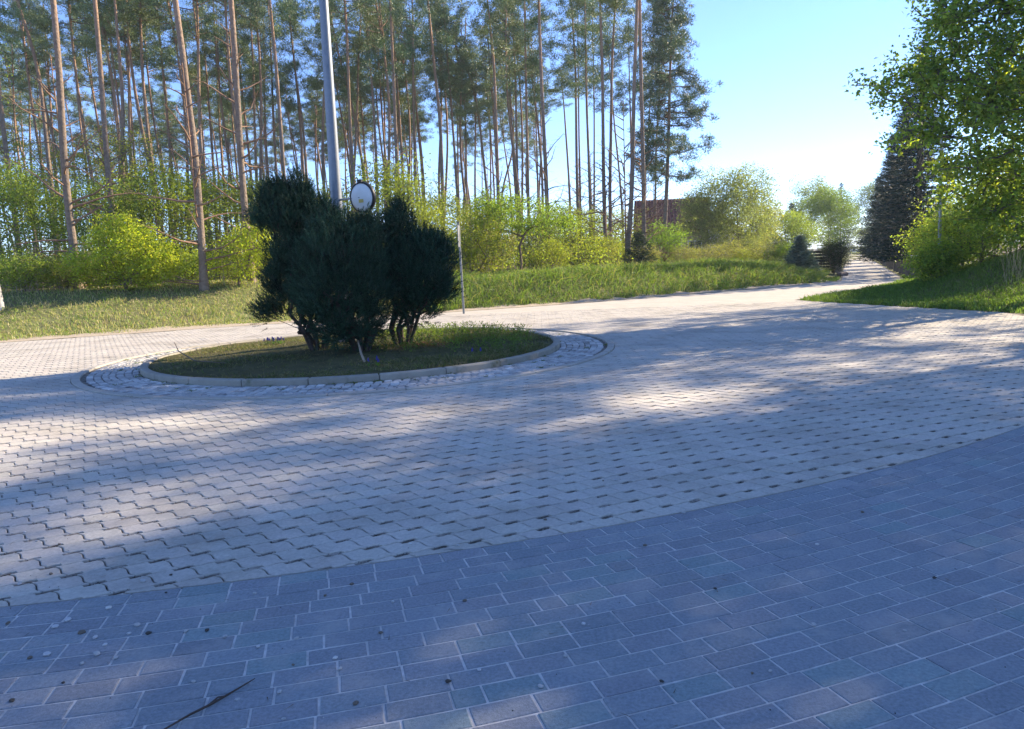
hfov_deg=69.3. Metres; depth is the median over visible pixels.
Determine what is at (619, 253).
leafy bush
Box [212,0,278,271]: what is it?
pine tree
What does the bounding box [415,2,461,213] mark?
pine tree
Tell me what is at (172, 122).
pine tree
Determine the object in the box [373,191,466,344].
evergreen shrub
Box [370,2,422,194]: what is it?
pine tree
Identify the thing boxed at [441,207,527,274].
leafy bush
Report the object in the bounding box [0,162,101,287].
understorey tree
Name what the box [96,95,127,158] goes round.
pine tree
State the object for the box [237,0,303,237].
pine tree
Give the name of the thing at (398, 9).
pine tree
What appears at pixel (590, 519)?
needle litter
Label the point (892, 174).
spruce tree
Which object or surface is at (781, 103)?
sky
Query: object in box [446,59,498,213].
pine tree
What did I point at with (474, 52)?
pine tree
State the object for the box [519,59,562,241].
pine tree
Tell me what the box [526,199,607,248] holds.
understorey tree
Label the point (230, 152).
pine tree
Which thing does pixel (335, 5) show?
pine tree
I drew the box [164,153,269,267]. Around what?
understorey tree
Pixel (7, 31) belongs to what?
pine tree
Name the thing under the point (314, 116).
pine tree
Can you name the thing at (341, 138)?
pine tree
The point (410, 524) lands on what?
paving grit
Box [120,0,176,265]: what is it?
pine tree
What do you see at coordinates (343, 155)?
pine tree
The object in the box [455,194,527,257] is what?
understorey tree
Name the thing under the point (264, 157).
pine tree
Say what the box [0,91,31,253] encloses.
pine tree
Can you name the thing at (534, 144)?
pine tree
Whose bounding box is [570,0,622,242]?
pine tree
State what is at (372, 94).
pine tree
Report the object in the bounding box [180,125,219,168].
pine tree
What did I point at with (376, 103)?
pine tree
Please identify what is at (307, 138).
pine tree
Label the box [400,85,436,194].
pine tree
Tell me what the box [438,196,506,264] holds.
understorey tree
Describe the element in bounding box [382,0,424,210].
pine tree
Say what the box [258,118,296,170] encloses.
pine tree
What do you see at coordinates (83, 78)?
pine tree
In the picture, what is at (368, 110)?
pine tree
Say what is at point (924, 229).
mound shrub
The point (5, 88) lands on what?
pine tree
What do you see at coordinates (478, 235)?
leafy bush
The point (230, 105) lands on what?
pine tree
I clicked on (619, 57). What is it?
pine tree
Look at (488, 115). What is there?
pine tree
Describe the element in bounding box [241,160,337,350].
evergreen shrub
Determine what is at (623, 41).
pine tree
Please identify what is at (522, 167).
pine tree
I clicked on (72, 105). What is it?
pine tree
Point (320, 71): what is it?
pine tree
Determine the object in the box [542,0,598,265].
pine tree
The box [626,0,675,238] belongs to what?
pine tree
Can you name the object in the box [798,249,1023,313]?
mound grass
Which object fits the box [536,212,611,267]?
leafy bush
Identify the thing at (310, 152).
pine tree
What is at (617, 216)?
understorey tree
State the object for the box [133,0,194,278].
pine tree
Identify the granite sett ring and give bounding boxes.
[86,328,603,396]
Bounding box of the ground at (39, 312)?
[0,241,1023,342]
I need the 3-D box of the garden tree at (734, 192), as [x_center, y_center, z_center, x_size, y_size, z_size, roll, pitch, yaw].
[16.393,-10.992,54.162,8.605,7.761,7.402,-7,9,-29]
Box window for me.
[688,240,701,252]
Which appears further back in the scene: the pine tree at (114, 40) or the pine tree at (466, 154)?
the pine tree at (466, 154)
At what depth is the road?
25.10 m
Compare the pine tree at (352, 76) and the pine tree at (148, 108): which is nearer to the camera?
the pine tree at (352, 76)
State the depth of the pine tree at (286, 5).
39.08 m
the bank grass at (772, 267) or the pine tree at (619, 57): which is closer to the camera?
the bank grass at (772, 267)
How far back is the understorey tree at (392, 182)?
34.82 m
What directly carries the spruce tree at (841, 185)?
on the ground at (39, 312)
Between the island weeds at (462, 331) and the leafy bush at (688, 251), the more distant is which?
the leafy bush at (688, 251)
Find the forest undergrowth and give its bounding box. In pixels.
[0,208,632,287]
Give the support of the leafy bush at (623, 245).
on the ground at (39, 312)
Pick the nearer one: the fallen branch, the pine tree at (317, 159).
the fallen branch
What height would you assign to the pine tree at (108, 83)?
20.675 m
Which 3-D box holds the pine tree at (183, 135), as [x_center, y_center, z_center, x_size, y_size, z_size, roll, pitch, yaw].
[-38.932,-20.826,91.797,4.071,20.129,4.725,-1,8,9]
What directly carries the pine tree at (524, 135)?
on the ground at (39, 312)
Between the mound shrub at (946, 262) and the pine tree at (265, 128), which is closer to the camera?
the mound shrub at (946, 262)
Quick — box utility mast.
[937,93,943,249]
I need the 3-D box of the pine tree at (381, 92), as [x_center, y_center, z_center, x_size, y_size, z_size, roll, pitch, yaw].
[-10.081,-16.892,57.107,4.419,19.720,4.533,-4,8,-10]
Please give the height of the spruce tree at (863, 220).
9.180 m
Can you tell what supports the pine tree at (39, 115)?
on the ground at (39, 312)
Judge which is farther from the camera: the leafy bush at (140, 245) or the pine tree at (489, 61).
the pine tree at (489, 61)
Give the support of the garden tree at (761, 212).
on the ground at (39, 312)
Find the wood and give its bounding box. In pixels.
[2,210,633,275]
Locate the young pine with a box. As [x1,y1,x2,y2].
[621,231,658,264]
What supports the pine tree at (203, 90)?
on the ground at (39, 312)
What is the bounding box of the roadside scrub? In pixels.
[544,242,815,265]
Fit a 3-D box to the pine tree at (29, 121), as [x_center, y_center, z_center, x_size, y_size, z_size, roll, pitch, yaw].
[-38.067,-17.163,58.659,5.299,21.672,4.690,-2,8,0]
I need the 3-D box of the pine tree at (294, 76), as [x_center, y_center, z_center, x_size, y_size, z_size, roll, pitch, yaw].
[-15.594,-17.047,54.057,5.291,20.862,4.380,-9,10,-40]
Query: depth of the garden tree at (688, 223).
54.73 m
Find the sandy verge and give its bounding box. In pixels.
[0,277,842,342]
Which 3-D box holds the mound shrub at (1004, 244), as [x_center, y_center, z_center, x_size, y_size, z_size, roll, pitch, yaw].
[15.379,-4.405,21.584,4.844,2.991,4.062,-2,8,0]
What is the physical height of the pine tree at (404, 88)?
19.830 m
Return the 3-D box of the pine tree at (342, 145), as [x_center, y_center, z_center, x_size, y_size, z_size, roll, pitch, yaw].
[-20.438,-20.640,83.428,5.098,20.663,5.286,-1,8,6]
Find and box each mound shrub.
[890,211,975,277]
[898,200,1017,265]
[898,234,988,285]
[903,144,1022,264]
[912,178,1023,269]
[932,138,1023,251]
[948,167,1023,259]
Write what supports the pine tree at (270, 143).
on the ground at (39, 312)
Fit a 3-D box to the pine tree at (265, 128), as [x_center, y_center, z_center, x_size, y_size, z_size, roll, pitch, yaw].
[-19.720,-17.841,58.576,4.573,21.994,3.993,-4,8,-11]
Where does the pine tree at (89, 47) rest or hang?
on the ground at (39, 312)
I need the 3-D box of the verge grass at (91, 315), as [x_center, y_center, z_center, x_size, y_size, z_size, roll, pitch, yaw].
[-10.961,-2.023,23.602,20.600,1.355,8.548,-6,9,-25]
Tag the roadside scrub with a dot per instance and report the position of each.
(702, 254)
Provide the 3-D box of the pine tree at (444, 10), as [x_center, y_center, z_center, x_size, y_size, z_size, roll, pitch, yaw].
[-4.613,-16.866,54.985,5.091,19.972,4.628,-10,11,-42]
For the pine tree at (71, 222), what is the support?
on the ground at (39, 312)
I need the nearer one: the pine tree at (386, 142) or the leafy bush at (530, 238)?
the leafy bush at (530, 238)
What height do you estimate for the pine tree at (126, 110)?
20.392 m
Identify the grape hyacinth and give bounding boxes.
[263,336,284,344]
[363,356,379,366]
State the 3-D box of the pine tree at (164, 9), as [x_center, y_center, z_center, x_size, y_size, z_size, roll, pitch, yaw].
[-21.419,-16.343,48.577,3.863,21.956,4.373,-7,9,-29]
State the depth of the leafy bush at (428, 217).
33.60 m
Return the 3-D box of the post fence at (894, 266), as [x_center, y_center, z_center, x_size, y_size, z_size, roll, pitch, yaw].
[24.382,-6.696,47.431,0.332,1.211,34.532,1,9,24]
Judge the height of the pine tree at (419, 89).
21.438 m
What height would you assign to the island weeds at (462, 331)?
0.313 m
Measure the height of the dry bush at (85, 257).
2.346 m
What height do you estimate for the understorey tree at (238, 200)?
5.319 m
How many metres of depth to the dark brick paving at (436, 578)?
3.03 m
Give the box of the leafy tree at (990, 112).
[842,0,1023,257]
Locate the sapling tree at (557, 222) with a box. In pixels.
[463,181,584,269]
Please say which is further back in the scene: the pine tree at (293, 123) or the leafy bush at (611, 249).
the pine tree at (293, 123)
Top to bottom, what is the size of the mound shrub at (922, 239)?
2.784 m
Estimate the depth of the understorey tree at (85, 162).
49.63 m
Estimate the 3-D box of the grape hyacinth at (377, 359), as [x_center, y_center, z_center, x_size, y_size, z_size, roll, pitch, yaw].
[-2.010,-0.041,10.605,0.262,0.149,0.293,-8,10,-33]
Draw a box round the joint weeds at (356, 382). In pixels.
[112,329,607,391]
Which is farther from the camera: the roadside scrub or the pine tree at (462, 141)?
the pine tree at (462, 141)
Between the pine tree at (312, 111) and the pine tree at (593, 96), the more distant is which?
the pine tree at (312, 111)
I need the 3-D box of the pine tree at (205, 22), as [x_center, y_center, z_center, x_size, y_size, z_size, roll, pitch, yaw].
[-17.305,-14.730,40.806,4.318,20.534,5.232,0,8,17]
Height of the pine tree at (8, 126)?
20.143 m
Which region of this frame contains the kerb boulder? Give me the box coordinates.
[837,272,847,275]
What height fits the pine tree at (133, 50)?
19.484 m
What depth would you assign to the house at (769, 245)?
82.73 m
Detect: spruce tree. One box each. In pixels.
[731,189,770,255]
[779,202,798,244]
[817,212,846,250]
[824,182,857,251]
[852,176,881,254]
[855,38,965,263]
[858,54,954,257]
[858,133,901,254]
[859,86,934,257]
[862,114,928,255]
[863,158,892,252]
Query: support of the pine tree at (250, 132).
on the ground at (39, 312)
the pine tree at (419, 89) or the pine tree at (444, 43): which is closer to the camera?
the pine tree at (444, 43)
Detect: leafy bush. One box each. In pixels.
[0,247,68,292]
[26,253,97,289]
[49,206,191,291]
[162,246,218,281]
[190,215,270,286]
[415,200,454,233]
[439,227,485,273]
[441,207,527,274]
[446,205,519,272]
[501,214,558,269]
[523,236,577,268]
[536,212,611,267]
[571,236,622,265]
[587,233,632,265]
[608,231,651,263]
[636,243,664,261]
[646,219,692,262]
[660,243,707,262]
[676,243,730,260]
[706,238,749,258]
[722,249,765,259]
[743,238,792,260]
[761,241,793,261]
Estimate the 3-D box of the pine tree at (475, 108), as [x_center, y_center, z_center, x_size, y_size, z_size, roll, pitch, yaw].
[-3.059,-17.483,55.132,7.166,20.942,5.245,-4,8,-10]
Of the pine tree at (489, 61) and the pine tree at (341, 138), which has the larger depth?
the pine tree at (341, 138)
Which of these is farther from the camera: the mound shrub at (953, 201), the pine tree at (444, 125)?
the pine tree at (444, 125)
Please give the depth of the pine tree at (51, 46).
52.17 m
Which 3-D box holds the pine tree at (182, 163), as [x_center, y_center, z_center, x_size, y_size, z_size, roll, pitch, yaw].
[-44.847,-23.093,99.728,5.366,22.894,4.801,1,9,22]
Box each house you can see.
[633,198,709,263]
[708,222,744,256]
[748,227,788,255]
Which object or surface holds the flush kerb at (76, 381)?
on the ground at (39, 312)
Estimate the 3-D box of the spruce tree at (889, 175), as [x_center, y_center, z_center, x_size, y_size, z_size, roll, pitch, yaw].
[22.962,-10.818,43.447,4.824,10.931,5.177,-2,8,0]
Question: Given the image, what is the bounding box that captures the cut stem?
[357,340,365,361]
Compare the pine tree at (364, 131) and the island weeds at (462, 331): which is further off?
the pine tree at (364, 131)
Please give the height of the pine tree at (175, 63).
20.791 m
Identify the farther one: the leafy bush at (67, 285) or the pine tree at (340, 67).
the pine tree at (340, 67)
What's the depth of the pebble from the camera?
2.98 m
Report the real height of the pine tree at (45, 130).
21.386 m
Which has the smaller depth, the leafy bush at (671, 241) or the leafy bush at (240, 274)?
the leafy bush at (240, 274)
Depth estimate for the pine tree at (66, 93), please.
78.14 m
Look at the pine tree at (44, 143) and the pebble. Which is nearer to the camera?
the pebble
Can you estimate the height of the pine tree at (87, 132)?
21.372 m
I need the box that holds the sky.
[0,0,1023,260]
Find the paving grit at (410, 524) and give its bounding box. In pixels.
[10,384,1020,721]
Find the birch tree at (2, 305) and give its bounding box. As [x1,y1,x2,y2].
[0,43,22,309]
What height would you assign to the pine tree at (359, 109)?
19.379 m
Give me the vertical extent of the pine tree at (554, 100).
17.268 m
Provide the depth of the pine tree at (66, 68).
56.22 m
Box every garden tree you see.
[669,188,752,253]
[671,161,793,259]
[722,200,786,251]
[755,208,824,249]
[783,167,837,245]
[791,182,865,248]
[839,226,865,254]
[841,180,885,246]
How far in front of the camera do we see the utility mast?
22.42 m
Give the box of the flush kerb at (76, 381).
[71,327,613,399]
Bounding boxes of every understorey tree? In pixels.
[0,125,65,260]
[0,131,105,257]
[0,153,62,258]
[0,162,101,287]
[10,173,125,282]
[28,170,183,261]
[37,134,139,248]
[43,124,191,248]
[78,154,234,283]
[115,147,224,251]
[118,164,240,279]
[154,164,254,278]
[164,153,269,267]
[206,167,318,270]
[231,172,346,237]
[314,178,383,217]
[340,148,443,235]
[371,165,465,226]
[410,186,473,245]
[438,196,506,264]
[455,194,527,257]
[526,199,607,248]
[564,204,626,263]
[586,205,656,244]
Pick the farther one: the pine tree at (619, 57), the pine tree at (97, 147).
the pine tree at (97, 147)
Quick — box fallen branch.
[174,342,223,362]
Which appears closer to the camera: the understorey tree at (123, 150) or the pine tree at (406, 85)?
the understorey tree at (123, 150)
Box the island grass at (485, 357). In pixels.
[153,327,550,378]
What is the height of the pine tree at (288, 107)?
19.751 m
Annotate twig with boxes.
[164,678,254,728]
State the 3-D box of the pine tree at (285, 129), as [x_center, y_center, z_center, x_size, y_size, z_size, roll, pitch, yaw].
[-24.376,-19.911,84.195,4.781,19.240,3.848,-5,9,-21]
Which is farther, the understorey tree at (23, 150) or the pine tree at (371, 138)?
the pine tree at (371, 138)
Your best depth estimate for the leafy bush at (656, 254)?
36.48 m
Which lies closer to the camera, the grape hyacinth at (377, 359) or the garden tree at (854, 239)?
the grape hyacinth at (377, 359)
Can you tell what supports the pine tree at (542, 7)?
on the ground at (39, 312)
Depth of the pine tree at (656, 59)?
44.87 m
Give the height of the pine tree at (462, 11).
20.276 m
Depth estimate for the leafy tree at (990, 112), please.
17.26 m
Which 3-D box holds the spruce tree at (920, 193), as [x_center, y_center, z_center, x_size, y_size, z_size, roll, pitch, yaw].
[18.655,-9.252,33.584,5.544,10.861,5.242,-1,8,12]
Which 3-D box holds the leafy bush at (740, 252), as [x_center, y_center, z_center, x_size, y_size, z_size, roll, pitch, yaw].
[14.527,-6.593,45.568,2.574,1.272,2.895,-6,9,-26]
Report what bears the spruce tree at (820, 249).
on the ground at (39, 312)
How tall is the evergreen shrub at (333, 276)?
2.652 m
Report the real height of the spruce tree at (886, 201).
11.637 m
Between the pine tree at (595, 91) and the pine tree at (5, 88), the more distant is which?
the pine tree at (5, 88)
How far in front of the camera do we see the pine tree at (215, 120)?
71.18 m
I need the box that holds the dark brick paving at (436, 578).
[0,426,1023,728]
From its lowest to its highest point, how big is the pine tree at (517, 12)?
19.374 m
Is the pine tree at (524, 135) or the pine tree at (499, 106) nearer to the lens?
the pine tree at (499, 106)
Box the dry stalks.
[998,231,1023,284]
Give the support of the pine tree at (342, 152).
on the ground at (39, 312)
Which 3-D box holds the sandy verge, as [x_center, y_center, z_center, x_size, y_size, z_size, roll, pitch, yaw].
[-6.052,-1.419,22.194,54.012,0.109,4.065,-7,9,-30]
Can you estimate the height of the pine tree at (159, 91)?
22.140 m
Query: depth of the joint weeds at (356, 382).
10.34 m
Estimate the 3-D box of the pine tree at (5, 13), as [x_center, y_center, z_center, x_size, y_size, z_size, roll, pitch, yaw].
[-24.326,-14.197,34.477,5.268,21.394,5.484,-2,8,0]
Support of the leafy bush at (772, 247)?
on the ground at (39, 312)
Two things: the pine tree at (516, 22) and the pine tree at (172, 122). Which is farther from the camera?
the pine tree at (172, 122)
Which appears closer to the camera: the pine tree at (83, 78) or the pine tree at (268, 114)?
the pine tree at (83, 78)
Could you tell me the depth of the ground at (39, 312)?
22.63 m
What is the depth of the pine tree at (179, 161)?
94.26 m
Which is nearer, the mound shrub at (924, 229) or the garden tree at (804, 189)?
the mound shrub at (924, 229)
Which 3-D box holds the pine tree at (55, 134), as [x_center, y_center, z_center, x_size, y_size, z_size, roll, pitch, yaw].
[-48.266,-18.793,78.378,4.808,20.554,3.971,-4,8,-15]
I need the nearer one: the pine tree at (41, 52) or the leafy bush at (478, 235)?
the leafy bush at (478, 235)
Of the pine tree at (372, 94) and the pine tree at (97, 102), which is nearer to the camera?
the pine tree at (372, 94)
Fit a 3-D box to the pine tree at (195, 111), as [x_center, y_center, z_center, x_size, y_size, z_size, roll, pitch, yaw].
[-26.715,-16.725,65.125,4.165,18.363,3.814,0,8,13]
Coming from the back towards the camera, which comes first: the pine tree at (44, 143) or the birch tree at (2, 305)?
the pine tree at (44, 143)
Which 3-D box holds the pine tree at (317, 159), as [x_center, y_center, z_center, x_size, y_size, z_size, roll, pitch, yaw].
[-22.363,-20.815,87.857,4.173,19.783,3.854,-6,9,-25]
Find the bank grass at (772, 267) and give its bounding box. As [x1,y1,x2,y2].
[424,256,830,312]
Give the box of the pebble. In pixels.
[43,651,50,655]
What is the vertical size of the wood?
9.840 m
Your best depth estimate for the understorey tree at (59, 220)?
31.62 m
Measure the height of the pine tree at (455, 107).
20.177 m
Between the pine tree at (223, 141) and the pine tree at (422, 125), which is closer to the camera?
the pine tree at (223, 141)
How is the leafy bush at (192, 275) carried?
on the ground at (39, 312)
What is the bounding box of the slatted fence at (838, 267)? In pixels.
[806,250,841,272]
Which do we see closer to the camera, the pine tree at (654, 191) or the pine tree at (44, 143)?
the pine tree at (654, 191)
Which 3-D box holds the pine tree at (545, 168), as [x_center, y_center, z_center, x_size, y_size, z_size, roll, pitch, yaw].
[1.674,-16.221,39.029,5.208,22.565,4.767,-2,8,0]
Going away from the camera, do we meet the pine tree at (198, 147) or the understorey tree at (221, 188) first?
the understorey tree at (221, 188)
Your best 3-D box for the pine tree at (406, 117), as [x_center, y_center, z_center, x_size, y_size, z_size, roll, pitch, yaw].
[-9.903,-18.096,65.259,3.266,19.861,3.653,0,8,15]
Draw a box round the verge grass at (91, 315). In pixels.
[0,278,409,340]
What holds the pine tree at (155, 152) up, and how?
on the ground at (39, 312)
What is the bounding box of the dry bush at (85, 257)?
[56,229,118,286]
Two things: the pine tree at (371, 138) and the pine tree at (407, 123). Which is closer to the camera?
the pine tree at (407, 123)
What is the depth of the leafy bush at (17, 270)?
23.39 m
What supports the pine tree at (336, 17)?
on the ground at (39, 312)
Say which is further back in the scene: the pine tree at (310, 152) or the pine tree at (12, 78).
the pine tree at (310, 152)
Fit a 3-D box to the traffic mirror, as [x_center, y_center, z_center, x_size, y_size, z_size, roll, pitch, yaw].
[-2.839,-3.019,13.349,0.918,0.591,0.150,2,13,28]
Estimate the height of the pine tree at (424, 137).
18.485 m
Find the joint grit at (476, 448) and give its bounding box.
[0,328,1023,600]
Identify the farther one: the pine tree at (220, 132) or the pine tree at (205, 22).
the pine tree at (220, 132)
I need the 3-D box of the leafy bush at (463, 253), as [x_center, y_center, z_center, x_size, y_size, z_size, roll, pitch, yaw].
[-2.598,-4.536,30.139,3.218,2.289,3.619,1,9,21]
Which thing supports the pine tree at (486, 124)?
on the ground at (39, 312)
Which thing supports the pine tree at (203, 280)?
on the ground at (39, 312)
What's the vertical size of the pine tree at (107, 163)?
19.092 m
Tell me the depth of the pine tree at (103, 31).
40.94 m
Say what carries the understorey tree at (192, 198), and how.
on the ground at (39, 312)
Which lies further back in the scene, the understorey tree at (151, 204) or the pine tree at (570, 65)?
the pine tree at (570, 65)
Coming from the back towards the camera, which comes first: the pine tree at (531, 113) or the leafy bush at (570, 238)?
the pine tree at (531, 113)
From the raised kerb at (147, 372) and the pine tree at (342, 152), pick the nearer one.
the raised kerb at (147, 372)
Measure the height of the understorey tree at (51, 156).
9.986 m
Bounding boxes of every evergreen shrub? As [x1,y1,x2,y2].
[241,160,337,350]
[275,198,401,352]
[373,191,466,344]
[816,236,854,273]
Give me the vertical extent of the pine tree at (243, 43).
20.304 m
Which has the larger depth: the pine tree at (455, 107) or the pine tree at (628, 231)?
the pine tree at (455, 107)
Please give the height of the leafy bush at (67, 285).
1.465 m
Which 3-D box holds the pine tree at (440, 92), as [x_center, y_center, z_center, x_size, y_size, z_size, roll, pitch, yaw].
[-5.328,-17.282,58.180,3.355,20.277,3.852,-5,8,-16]
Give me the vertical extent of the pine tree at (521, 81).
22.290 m
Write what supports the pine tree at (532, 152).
on the ground at (39, 312)
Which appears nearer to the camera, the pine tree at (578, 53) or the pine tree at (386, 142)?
the pine tree at (578, 53)
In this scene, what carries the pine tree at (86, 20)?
on the ground at (39, 312)
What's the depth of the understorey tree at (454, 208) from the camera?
43.62 m
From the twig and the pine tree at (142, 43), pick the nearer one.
the twig
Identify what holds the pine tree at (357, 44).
on the ground at (39, 312)
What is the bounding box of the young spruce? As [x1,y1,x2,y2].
[779,233,823,270]
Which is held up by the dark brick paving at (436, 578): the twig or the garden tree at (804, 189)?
the twig
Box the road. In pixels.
[390,255,902,316]
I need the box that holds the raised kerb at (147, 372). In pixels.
[140,328,559,386]
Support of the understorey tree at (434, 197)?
on the ground at (39, 312)
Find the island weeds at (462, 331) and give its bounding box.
[365,320,536,351]
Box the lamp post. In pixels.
[319,0,348,341]
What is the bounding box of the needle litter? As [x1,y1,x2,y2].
[10,357,1022,725]
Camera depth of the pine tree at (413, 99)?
52.33 m
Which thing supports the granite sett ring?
on the sett bed
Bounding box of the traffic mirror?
[339,179,375,212]
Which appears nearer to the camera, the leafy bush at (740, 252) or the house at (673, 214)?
the leafy bush at (740, 252)
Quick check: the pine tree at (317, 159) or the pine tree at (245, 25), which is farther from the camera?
the pine tree at (317, 159)
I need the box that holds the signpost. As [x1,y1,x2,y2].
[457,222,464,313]
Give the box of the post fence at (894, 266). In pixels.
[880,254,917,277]
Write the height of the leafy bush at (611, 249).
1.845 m
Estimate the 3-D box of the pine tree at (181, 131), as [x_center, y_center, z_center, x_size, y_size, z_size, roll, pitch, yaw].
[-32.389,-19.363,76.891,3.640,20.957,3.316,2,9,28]
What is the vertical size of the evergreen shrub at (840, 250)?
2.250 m
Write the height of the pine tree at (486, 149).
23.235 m
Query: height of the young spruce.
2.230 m
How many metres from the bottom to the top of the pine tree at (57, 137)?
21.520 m
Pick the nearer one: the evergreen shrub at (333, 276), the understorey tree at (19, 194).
the evergreen shrub at (333, 276)
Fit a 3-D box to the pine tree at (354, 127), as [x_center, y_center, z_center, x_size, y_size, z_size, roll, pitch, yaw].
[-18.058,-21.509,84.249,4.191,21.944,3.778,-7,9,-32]
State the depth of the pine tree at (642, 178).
38.24 m
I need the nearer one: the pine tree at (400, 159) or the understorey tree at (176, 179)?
the understorey tree at (176, 179)
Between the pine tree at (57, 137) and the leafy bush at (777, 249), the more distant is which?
the pine tree at (57, 137)
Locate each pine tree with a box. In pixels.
[0,0,61,259]
[0,0,83,283]
[0,0,145,289]
[0,1,60,287]
[0,15,20,285]
[0,18,44,283]
[0,43,39,251]
[0,70,31,260]
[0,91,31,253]
[1,12,66,256]
[2,41,41,254]
[6,0,70,186]
[9,0,87,249]
[10,57,56,160]
[26,0,109,245]
[27,116,59,175]
[31,90,70,207]
[36,128,85,190]
[47,88,92,214]
[49,4,99,217]
[60,0,154,217]
[61,0,117,169]
[66,95,99,253]
[68,0,157,281]
[69,118,117,176]
[71,0,155,284]
[73,0,151,205]
[74,0,175,279]
[84,10,136,121]
[87,94,116,177]
[87,124,115,175]
[90,9,143,214]
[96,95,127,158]
[98,0,178,239]
[105,0,173,280]
[110,95,156,170]
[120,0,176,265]
[125,77,177,160]
[125,121,156,193]
[128,0,257,290]
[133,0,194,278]
[133,0,227,278]
[134,103,164,236]
[137,88,179,241]
[148,0,203,256]
[149,69,182,219]
[150,22,227,113]
[150,109,185,237]
[152,93,183,238]
[155,105,191,248]
[155,141,184,177]
[175,27,267,273]
[178,0,230,273]
[178,69,217,275]
[178,82,209,248]
[178,115,209,179]
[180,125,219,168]
[186,0,245,268]
[189,0,285,282]
[190,51,226,259]
[194,0,256,273]
[205,102,245,205]
[206,1,289,272]
[207,36,252,205]
[207,96,232,207]
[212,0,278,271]
[213,99,242,235]
[218,0,282,274]
[225,121,264,167]
[229,91,259,195]
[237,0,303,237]
[239,0,283,178]
[241,0,313,181]
[241,63,284,233]
[241,86,286,174]
[251,133,278,177]
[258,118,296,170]
[259,0,335,189]
[266,13,320,179]
[269,108,289,163]
[275,77,305,168]
[275,101,313,170]
[283,106,314,171]
[289,0,358,194]
[295,12,350,92]
[295,78,326,177]
[298,74,326,191]
[301,0,374,181]
[303,89,353,192]
[303,108,327,185]
[305,0,400,214]
[307,115,341,194]
[310,11,355,187]
[316,0,377,221]
[319,117,349,162]
[325,70,372,155]
[325,90,348,208]
[335,49,383,173]
[335,87,367,145]
[337,0,398,204]
[338,91,370,146]
[338,127,373,214]
[339,0,394,246]
[343,64,377,169]
[349,15,405,175]
[351,8,391,165]
[352,73,380,182]
[355,0,440,226]
[360,8,409,211]
[361,107,386,186]
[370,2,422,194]
[378,73,422,199]
[379,45,415,150]
[381,0,434,222]
[381,105,407,151]
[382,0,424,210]
[382,136,413,174]
[389,18,443,209]
[391,43,437,216]
[391,102,430,209]
[396,0,462,231]
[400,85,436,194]
[402,96,434,178]
[415,0,486,231]
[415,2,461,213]
[419,0,503,265]
[421,9,461,226]
[430,89,463,187]
[432,63,466,268]
[433,0,486,268]
[439,26,481,236]
[445,106,474,210]
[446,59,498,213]
[448,129,473,203]
[451,54,482,220]
[455,0,528,270]
[461,71,510,240]
[467,11,514,268]
[467,61,541,265]
[468,98,493,244]
[474,0,535,267]
[476,43,498,250]
[480,0,533,267]
[482,65,522,252]
[483,0,543,248]
[495,3,549,215]
[497,75,529,233]
[498,0,560,267]
[499,0,586,268]
[501,0,555,262]
[514,46,555,249]
[518,120,540,237]
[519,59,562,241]
[524,104,547,207]
[534,0,624,262]
[538,68,582,257]
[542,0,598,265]
[548,0,600,240]
[564,0,650,263]
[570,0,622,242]
[583,0,645,264]
[583,31,647,263]
[585,0,679,264]
[597,18,649,239]
[611,0,687,254]
[622,0,722,262]
[622,2,692,260]
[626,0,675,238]
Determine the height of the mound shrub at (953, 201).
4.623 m
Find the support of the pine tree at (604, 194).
on the ground at (39, 312)
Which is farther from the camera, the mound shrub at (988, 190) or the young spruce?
the young spruce
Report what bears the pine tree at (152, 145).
on the ground at (39, 312)
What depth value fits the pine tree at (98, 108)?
73.54 m
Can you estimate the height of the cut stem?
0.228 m
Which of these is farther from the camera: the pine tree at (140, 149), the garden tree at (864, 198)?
the garden tree at (864, 198)
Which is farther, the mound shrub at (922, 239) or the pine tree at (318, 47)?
the pine tree at (318, 47)
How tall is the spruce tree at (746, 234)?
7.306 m
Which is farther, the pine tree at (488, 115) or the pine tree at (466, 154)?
the pine tree at (488, 115)
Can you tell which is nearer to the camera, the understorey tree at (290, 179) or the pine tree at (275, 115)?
the understorey tree at (290, 179)
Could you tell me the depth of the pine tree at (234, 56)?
25.44 m
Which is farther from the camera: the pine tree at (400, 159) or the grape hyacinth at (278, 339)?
the pine tree at (400, 159)
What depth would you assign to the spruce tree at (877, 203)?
57.46 m
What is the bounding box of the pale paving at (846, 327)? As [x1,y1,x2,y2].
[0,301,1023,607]

